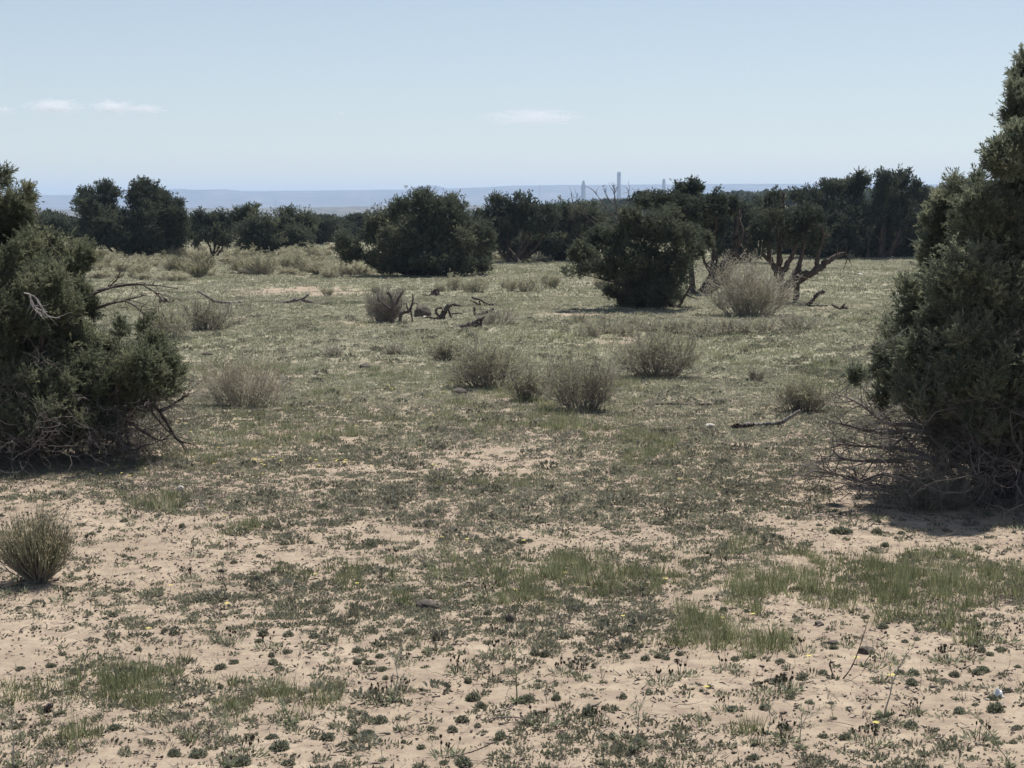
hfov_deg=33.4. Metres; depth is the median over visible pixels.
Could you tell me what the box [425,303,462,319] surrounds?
curled stump
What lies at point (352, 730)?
cushion plant
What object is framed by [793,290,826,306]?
fallen log
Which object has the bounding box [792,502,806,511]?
rosette plant
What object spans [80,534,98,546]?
rosette plant
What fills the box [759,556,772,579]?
tall weed
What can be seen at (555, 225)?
juniper tree
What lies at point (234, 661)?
cushion plant
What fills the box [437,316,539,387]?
desert shrub
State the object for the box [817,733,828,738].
cushion plant
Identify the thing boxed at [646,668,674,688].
rosette plant
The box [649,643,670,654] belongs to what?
rosette plant
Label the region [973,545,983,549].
cushion plant
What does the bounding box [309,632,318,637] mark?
cushion plant
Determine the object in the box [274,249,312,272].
pale brush
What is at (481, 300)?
fallen branch
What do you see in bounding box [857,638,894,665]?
tall weed
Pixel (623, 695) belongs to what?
cushion plant
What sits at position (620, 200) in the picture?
juniper tree
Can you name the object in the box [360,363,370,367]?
dark stone
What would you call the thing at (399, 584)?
tall weed
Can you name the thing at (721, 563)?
rosette plant
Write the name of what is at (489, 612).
cushion plant
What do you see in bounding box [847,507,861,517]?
rosette plant
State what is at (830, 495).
rosette plant
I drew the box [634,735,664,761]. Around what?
tall weed
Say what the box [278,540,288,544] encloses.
cushion plant
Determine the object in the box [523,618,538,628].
rosette plant
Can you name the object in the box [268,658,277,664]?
cushion plant
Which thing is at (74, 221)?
juniper tree
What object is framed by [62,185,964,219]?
woods
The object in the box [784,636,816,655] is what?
rosette plant
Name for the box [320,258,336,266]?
pale brush
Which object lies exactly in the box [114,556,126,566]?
rosette plant
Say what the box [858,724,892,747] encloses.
rosette plant
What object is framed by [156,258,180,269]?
pale brush
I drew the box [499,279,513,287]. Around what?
green bush
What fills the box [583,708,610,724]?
rosette plant
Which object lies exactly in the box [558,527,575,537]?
rosette plant
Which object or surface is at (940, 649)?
rosette plant
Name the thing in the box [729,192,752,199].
juniper tree
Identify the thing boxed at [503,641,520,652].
rosette plant
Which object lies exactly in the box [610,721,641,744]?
rosette plant
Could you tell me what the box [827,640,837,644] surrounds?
brown clod
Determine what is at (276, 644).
rosette plant
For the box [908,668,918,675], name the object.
cushion plant
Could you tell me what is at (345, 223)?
juniper tree
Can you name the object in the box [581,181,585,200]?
smokestack
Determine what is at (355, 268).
pale brush
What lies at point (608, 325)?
brush
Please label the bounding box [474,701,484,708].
cushion plant
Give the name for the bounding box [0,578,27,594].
rosette plant
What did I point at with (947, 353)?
juniper tree
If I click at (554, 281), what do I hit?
green bush
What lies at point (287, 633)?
cushion plant
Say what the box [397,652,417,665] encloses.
rosette plant
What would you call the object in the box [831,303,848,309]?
fallen branch
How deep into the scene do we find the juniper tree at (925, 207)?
72.09 m
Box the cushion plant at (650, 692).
[645,689,652,695]
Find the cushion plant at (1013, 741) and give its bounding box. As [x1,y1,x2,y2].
[1008,739,1017,743]
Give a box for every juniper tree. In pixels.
[0,160,210,482]
[35,211,77,240]
[37,207,65,215]
[62,215,102,245]
[68,175,194,255]
[187,205,239,257]
[224,201,321,256]
[272,216,341,244]
[312,214,341,244]
[328,218,354,240]
[331,185,499,276]
[336,212,366,241]
[469,188,564,261]
[546,201,575,256]
[548,194,610,260]
[557,202,715,309]
[568,201,606,227]
[604,197,626,205]
[604,209,645,230]
[626,174,751,293]
[706,193,787,263]
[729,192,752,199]
[743,184,851,301]
[744,194,763,201]
[782,227,794,253]
[784,197,796,206]
[786,42,1023,522]
[787,166,875,258]
[856,163,930,257]
[913,187,940,236]
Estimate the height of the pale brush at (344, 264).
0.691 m
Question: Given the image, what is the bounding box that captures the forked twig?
[809,628,865,678]
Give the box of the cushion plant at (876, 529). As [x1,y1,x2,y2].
[870,527,883,532]
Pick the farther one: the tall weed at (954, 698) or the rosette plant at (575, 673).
the rosette plant at (575, 673)
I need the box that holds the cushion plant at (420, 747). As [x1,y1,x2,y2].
[416,744,425,749]
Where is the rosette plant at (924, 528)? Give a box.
[923,523,936,531]
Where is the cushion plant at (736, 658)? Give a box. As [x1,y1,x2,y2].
[731,656,739,661]
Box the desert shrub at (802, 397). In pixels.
[751,370,842,411]
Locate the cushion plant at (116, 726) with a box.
[105,723,123,730]
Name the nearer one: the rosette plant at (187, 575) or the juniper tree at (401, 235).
the rosette plant at (187, 575)
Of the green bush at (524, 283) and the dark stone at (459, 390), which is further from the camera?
the green bush at (524, 283)
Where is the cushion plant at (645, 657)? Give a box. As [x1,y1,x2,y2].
[640,654,650,660]
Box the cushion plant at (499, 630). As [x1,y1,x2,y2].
[496,629,506,634]
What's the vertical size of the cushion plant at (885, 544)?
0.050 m
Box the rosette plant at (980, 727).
[958,719,1000,742]
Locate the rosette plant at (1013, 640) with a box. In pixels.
[998,627,1023,642]
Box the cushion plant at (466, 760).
[454,754,473,767]
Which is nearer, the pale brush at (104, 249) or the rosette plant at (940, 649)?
the rosette plant at (940, 649)
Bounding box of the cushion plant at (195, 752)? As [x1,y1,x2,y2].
[188,748,207,758]
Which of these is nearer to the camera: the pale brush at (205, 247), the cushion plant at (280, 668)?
the cushion plant at (280, 668)
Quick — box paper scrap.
[994,688,1003,697]
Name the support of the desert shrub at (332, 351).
on the ground at (26, 644)
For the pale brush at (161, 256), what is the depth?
63.54 m
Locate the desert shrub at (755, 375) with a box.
[746,360,767,380]
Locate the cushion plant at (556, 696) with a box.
[551,692,561,700]
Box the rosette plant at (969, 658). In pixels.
[960,645,985,661]
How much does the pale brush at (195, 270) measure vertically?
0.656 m
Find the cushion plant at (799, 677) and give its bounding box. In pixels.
[795,674,807,680]
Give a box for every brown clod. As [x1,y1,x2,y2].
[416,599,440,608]
[505,613,513,621]
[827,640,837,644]
[859,645,875,653]
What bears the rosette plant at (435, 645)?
on the ground at (26, 644)
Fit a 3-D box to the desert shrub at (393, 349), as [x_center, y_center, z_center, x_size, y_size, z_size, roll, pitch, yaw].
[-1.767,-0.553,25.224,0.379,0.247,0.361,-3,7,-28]
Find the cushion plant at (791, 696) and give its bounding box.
[784,694,794,699]
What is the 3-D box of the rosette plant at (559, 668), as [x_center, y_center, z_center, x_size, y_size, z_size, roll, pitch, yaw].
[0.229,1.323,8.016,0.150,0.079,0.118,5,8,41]
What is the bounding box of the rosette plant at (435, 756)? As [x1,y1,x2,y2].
[425,734,465,759]
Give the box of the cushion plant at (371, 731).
[358,729,374,738]
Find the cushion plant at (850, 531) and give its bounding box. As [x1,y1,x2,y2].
[838,526,852,534]
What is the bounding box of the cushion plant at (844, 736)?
[839,733,852,740]
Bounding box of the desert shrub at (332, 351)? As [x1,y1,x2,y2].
[321,342,346,356]
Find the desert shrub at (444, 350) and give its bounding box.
[424,333,469,360]
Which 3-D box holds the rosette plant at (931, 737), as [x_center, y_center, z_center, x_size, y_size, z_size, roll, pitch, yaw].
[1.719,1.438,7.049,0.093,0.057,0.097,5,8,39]
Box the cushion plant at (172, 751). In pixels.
[166,748,179,756]
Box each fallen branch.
[198,291,242,303]
[470,296,502,305]
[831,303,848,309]
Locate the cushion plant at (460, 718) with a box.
[455,714,469,722]
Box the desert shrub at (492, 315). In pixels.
[467,299,524,324]
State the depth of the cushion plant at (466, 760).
6.72 m
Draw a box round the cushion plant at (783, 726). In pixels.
[777,722,792,730]
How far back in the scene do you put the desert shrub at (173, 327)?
27.86 m
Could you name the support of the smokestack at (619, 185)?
on the ground at (26, 644)
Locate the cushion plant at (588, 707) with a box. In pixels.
[580,703,595,715]
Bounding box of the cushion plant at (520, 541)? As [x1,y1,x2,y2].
[515,537,525,543]
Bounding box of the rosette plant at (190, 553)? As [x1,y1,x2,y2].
[182,546,198,556]
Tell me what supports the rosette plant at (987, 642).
on the ground at (26, 644)
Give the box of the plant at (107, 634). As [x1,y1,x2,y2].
[95,625,119,639]
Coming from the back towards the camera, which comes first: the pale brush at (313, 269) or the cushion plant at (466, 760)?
the pale brush at (313, 269)
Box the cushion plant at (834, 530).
[827,525,848,534]
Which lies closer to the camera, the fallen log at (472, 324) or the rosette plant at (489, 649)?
the rosette plant at (489, 649)
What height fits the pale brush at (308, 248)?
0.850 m
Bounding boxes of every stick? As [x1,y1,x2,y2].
[192,491,208,511]
[417,743,491,757]
[486,716,529,720]
[653,402,715,404]
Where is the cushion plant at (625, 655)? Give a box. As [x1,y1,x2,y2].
[618,653,630,658]
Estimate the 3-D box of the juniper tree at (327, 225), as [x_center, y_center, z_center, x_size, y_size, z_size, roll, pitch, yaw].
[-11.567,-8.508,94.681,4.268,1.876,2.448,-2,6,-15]
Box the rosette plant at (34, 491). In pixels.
[23,489,39,499]
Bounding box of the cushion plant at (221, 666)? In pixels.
[214,663,227,669]
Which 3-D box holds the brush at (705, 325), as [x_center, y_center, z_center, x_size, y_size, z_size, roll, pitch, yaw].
[3.183,-0.975,28.678,0.638,0.416,0.811,4,7,31]
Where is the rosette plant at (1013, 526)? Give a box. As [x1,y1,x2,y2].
[1006,517,1023,529]
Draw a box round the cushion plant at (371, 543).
[364,540,376,546]
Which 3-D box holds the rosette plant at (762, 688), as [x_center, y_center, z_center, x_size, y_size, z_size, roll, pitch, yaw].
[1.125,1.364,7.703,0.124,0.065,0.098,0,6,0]
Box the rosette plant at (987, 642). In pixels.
[967,633,989,645]
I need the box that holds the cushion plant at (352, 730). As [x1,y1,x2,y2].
[347,727,357,734]
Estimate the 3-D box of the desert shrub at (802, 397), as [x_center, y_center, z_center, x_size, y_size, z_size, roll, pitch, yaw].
[3.085,0.099,18.545,1.055,0.498,0.694,0,6,0]
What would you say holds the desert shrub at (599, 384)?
on the ground at (26, 644)
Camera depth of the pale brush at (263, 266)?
54.21 m
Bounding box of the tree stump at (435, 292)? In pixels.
[422,289,439,295]
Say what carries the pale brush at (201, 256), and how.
on the ground at (26, 644)
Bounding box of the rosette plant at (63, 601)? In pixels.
[48,586,74,603]
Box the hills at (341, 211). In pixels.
[35,205,538,216]
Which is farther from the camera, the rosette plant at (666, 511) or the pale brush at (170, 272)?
the pale brush at (170, 272)
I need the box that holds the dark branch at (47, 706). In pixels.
[40,702,53,712]
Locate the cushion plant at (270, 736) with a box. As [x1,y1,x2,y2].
[263,733,279,739]
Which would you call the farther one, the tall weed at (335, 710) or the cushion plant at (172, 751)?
the tall weed at (335, 710)
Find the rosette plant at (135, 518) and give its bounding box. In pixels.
[122,511,138,520]
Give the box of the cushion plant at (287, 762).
[279,760,296,765]
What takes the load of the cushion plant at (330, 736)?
on the ground at (26, 644)
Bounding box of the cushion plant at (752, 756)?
[745,752,759,760]
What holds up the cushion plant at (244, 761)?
on the ground at (26, 644)
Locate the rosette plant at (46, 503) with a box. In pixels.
[38,496,53,506]
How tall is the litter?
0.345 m
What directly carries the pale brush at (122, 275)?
on the ground at (26, 644)
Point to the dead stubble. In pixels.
(486, 426)
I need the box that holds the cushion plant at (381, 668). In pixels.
[377,666,388,671]
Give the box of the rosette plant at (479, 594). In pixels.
[474,581,499,597]
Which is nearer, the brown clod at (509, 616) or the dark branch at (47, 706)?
the dark branch at (47, 706)
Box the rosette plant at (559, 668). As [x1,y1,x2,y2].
[547,656,573,674]
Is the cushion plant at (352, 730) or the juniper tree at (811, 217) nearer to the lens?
the cushion plant at (352, 730)
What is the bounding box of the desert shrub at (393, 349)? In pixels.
[381,340,406,353]
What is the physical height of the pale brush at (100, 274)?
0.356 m
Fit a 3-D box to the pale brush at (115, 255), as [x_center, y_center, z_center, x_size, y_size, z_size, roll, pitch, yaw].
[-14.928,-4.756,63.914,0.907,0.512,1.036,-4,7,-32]
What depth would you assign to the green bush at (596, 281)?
44.20 m
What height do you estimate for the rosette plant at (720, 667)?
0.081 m
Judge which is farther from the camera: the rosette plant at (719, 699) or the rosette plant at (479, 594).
the rosette plant at (479, 594)
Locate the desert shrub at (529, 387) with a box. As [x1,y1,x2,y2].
[493,345,553,399]
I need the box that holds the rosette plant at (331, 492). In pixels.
[328,482,345,493]
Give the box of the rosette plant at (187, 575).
[174,566,200,580]
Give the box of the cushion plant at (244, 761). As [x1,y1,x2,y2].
[234,756,251,767]
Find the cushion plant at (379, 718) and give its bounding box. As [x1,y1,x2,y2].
[373,714,387,723]
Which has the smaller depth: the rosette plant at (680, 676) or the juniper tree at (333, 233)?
the rosette plant at (680, 676)
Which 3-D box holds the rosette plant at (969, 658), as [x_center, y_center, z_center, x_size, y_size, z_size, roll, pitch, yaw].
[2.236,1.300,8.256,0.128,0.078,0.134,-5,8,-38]
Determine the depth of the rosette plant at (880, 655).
8.31 m
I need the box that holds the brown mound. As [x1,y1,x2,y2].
[414,305,431,316]
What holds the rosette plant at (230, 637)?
on the ground at (26, 644)
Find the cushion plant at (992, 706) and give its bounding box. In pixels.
[985,701,1005,712]
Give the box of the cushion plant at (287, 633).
[282,631,293,636]
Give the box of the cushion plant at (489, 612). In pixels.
[483,610,491,615]
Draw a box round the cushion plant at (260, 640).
[254,638,263,642]
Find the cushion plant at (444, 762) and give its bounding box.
[439,760,448,765]
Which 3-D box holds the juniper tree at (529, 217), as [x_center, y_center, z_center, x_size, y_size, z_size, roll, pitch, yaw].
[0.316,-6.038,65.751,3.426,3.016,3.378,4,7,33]
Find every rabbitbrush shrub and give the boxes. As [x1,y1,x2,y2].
[0,495,81,583]
[694,240,810,315]
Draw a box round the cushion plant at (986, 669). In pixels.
[976,665,991,673]
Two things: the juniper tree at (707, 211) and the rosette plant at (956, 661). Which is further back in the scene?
the juniper tree at (707, 211)
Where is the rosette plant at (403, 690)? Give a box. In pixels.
[387,678,418,693]
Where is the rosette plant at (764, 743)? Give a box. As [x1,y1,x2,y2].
[748,728,774,745]
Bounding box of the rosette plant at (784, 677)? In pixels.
[765,672,800,695]
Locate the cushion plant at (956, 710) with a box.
[953,706,965,714]
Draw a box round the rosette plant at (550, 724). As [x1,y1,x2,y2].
[524,705,561,726]
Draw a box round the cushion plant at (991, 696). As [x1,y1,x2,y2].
[986,693,997,700]
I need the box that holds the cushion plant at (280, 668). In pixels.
[273,666,283,670]
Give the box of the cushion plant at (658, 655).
[653,653,662,658]
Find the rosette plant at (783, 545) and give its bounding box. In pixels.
[778,534,794,546]
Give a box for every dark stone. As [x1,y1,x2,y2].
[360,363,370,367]
[452,388,466,393]
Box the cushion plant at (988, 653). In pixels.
[985,651,993,655]
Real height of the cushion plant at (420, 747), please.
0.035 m
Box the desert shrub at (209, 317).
[168,290,251,331]
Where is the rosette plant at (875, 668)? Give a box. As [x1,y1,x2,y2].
[863,655,885,669]
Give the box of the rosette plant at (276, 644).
[250,631,280,649]
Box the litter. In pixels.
[0,392,1023,767]
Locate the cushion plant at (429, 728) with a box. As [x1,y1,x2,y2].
[426,726,436,731]
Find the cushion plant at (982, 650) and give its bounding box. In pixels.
[977,645,985,652]
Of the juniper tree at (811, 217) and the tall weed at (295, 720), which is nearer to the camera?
the tall weed at (295, 720)
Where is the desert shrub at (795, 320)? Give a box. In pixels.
[769,311,831,329]
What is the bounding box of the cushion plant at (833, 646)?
[829,644,838,649]
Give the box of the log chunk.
[730,422,754,428]
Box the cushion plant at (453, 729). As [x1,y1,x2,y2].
[447,724,457,732]
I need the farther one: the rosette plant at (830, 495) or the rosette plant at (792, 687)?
the rosette plant at (830, 495)
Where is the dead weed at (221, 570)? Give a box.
[218,568,226,590]
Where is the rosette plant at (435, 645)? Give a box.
[422,636,452,652]
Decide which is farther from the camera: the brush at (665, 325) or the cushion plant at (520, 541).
the brush at (665, 325)
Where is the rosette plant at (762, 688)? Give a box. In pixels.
[749,679,774,693]
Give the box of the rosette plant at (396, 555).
[384,548,407,560]
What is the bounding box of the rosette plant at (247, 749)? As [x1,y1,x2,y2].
[227,734,271,757]
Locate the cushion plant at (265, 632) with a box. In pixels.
[256,628,268,636]
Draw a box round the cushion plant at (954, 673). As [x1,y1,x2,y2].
[948,670,961,676]
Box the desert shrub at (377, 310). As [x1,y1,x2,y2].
[360,276,411,321]
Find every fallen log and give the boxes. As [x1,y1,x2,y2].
[272,294,328,303]
[445,316,484,327]
[473,307,494,315]
[744,409,801,425]
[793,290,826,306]
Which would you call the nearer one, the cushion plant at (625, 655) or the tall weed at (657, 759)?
the tall weed at (657, 759)
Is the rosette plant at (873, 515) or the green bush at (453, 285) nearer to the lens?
the rosette plant at (873, 515)
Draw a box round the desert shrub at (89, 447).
[65,434,114,455]
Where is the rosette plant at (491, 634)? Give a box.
[483,624,502,637]
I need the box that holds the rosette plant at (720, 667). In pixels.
[711,652,738,671]
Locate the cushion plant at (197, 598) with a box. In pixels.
[192,597,204,601]
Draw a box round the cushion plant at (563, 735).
[559,731,570,739]
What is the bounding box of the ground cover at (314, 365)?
[0,237,1023,767]
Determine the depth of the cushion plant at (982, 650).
8.41 m
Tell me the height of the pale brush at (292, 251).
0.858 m
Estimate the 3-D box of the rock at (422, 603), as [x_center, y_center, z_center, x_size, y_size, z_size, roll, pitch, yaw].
[-0.458,1.214,9.359,0.143,0.060,0.113,0,6,0]
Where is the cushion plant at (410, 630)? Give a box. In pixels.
[404,628,418,634]
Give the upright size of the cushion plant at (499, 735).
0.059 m
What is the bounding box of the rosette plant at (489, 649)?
[477,639,511,657]
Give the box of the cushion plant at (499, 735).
[494,730,505,740]
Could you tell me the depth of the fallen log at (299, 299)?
37.41 m
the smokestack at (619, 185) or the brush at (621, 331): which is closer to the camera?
the brush at (621, 331)
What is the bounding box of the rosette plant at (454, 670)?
[446,655,474,675]
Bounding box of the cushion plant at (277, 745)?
[268,739,289,751]
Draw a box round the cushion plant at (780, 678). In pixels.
[773,675,785,681]
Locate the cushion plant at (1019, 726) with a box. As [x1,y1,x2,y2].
[1010,724,1022,729]
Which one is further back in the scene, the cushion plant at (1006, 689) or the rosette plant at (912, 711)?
the cushion plant at (1006, 689)
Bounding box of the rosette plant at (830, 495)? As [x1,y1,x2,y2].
[815,487,832,496]
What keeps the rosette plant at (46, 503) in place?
on the ground at (26, 644)
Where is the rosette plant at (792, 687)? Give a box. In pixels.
[776,670,806,691]
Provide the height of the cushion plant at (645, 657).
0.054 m
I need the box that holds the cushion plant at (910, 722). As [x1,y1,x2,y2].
[902,719,917,728]
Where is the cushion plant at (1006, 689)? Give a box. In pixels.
[1002,687,1011,692]
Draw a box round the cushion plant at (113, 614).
[106,611,118,616]
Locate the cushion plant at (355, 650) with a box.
[351,646,363,652]
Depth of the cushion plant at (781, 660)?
8.22 m
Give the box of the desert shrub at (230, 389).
[179,341,302,406]
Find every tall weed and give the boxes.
[0,704,25,766]
[54,675,72,713]
[94,644,120,682]
[147,661,165,695]
[207,701,239,767]
[216,564,226,589]
[235,687,251,719]
[251,669,299,723]
[330,691,344,726]
[357,616,365,640]
[369,727,387,760]
[385,646,409,701]
[392,571,404,601]
[408,602,414,623]
[504,644,534,703]
[543,734,569,754]
[592,717,612,764]
[594,653,605,682]
[626,686,649,751]
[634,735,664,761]
[695,709,706,729]
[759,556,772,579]
[763,701,777,733]
[791,699,824,749]
[823,690,836,718]
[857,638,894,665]
[872,642,914,716]
[952,680,972,699]
[959,707,1002,744]
[974,729,1016,766]
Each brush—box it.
[87,268,120,278]
[92,260,107,270]
[93,247,106,257]
[96,245,112,253]
[101,250,125,259]
[102,255,115,267]
[105,254,139,271]
[112,271,126,277]
[119,250,147,258]
[119,253,153,264]
[122,258,156,271]
[122,266,145,277]
[132,271,156,279]
[148,258,160,265]
[150,271,194,280]
[153,269,187,277]
[156,254,175,259]
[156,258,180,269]
[159,253,187,272]
[162,246,191,257]
[176,258,213,276]
[180,251,217,264]
[187,244,209,251]
[187,249,218,269]
[189,248,207,256]
[201,265,223,275]
[216,243,263,259]
[216,254,248,263]
[224,256,249,273]
[237,246,283,274]
[272,241,324,256]
[274,245,305,255]
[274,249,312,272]
[275,265,300,273]
[276,248,311,264]
[302,264,328,274]
[306,254,330,260]
[307,244,325,255]
[308,260,330,268]
[310,253,327,262]
[315,263,341,274]
[319,265,340,276]
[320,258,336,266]
[321,247,332,254]
[325,244,334,250]
[332,261,360,272]
[333,260,376,274]
[528,254,554,261]
[570,310,593,322]
[572,315,611,336]
[594,312,611,319]
[595,312,626,333]
[605,323,640,336]
[614,313,640,328]
[630,315,664,331]
[660,317,680,333]
[664,314,708,333]
[681,315,722,336]
[708,312,751,334]
[734,315,753,332]
[752,314,780,330]
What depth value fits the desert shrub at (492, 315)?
31.24 m
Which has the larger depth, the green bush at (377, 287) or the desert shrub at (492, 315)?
the green bush at (377, 287)
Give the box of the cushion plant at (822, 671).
[818,669,827,674]
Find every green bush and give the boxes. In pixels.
[318,283,333,295]
[369,280,382,292]
[434,278,446,290]
[443,268,463,289]
[459,277,474,290]
[466,270,492,292]
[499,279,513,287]
[504,273,517,290]
[515,270,539,291]
[537,265,561,287]
[592,274,606,289]
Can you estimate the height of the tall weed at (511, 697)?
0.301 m
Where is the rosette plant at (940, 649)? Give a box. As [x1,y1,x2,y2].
[934,648,955,661]
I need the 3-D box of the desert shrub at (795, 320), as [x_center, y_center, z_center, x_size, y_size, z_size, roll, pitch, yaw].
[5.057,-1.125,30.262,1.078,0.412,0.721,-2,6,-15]
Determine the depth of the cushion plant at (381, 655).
8.30 m
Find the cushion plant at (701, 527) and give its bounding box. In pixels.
[696,526,705,529]
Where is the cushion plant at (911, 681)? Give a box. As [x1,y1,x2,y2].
[905,677,918,685]
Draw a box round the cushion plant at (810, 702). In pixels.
[804,700,814,704]
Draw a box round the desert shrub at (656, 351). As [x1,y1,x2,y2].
[600,314,709,378]
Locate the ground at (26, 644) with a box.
[0,204,1023,767]
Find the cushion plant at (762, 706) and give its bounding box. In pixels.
[759,702,769,709]
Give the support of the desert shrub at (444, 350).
on the ground at (26, 644)
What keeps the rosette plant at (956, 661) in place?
on the ground at (26, 644)
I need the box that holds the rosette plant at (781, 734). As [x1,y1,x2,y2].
[769,718,802,742]
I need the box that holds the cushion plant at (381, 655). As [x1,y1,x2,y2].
[375,653,384,658]
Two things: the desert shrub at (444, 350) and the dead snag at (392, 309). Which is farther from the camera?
the dead snag at (392, 309)
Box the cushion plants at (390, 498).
[0,310,1011,767]
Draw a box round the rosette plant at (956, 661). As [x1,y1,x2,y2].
[927,644,959,663]
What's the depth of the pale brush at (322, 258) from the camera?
62.17 m
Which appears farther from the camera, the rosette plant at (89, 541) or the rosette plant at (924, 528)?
the rosette plant at (924, 528)
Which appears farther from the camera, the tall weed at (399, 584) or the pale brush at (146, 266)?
the pale brush at (146, 266)
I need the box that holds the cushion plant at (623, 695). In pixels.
[619,693,627,699]
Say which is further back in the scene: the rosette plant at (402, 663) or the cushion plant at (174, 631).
the cushion plant at (174, 631)
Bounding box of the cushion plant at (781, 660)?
[775,658,785,663]
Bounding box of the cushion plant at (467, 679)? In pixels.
[464,676,472,683]
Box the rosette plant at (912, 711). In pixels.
[903,698,928,714]
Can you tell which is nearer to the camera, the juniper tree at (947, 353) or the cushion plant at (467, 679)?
the cushion plant at (467, 679)
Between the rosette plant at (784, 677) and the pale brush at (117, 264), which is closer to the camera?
the rosette plant at (784, 677)
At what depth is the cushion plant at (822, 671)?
8.01 m
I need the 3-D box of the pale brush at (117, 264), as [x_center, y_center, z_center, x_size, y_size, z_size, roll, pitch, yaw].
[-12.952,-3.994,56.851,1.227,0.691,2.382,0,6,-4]
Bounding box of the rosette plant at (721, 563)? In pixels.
[714,556,731,568]
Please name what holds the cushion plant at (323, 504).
on the ground at (26, 644)
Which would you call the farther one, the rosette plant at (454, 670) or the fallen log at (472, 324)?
the fallen log at (472, 324)
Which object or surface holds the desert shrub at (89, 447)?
on the ground at (26, 644)
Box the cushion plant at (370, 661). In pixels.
[363,659,375,664]
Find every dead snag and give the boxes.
[377,290,417,323]
[568,181,630,224]
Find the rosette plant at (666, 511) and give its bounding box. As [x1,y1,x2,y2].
[664,507,679,518]
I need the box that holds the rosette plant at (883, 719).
[882,709,905,725]
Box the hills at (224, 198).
[34,184,946,209]
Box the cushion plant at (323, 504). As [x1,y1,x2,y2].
[317,502,328,508]
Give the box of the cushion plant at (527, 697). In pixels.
[518,694,536,702]
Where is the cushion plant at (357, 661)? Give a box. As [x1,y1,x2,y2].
[352,658,361,664]
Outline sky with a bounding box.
[0,0,1023,194]
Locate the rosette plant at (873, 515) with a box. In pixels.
[868,506,888,519]
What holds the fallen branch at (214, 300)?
on the ground at (26, 644)
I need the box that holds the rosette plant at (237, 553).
[222,545,240,554]
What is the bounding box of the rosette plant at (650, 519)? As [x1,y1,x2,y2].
[649,512,663,520]
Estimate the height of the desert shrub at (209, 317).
0.912 m
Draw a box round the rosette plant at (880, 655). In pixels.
[872,645,896,659]
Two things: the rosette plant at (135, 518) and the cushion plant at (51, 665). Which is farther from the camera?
the rosette plant at (135, 518)
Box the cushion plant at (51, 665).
[46,661,56,667]
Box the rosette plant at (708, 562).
[693,551,718,564]
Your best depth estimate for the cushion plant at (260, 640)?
8.62 m
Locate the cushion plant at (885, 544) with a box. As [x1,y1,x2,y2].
[880,542,889,546]
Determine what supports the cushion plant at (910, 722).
on the ground at (26, 644)
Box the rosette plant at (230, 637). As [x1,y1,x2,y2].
[217,626,243,643]
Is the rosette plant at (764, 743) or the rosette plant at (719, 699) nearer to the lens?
the rosette plant at (764, 743)
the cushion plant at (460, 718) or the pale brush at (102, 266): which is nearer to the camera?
the cushion plant at (460, 718)
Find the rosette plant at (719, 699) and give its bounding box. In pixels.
[711,696,736,712]
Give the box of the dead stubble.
[0,242,1023,767]
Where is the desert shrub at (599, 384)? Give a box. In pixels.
[523,328,641,413]
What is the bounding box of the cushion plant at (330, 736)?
[319,732,334,741]
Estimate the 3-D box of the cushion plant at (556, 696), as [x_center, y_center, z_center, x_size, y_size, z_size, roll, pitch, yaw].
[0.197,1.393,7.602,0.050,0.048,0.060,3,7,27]
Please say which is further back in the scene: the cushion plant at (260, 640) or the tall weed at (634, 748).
the cushion plant at (260, 640)
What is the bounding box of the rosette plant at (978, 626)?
[971,624,989,637]
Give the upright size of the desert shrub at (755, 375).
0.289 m
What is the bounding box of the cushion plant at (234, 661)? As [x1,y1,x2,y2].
[228,659,238,664]
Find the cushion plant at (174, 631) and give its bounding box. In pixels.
[168,629,180,635]
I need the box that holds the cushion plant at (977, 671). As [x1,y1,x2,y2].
[972,669,981,674]
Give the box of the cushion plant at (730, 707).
[727,705,738,711]
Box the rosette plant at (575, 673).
[569,663,592,678]
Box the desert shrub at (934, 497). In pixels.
[865,438,989,511]
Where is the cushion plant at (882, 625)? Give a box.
[876,623,888,628]
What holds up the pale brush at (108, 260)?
on the ground at (26, 644)
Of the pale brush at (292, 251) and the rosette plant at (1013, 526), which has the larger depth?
the pale brush at (292, 251)
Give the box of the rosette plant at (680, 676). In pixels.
[668,655,700,678]
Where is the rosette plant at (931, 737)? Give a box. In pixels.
[920,726,936,739]
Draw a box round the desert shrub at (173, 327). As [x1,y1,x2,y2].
[136,295,194,337]
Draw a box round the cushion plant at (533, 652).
[529,649,539,655]
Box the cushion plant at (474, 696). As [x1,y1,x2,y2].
[464,691,480,701]
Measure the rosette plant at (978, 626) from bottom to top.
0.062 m
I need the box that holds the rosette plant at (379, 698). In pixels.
[366,682,397,705]
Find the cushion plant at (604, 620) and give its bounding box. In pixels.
[599,616,610,622]
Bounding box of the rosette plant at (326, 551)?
[316,545,329,554]
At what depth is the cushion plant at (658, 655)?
8.30 m
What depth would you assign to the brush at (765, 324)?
29.89 m
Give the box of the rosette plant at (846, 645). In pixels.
[835,632,855,647]
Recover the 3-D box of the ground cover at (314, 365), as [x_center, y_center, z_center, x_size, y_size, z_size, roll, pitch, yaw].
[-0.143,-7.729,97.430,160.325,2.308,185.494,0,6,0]
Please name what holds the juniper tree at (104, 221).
on the ground at (26, 644)
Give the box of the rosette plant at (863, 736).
[846,725,871,744]
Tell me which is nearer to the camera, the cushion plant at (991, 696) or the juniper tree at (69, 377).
the cushion plant at (991, 696)
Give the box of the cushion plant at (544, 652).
[540,648,549,656]
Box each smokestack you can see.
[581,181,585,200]
[617,172,620,199]
[662,179,665,189]
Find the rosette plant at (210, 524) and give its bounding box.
[202,516,217,526]

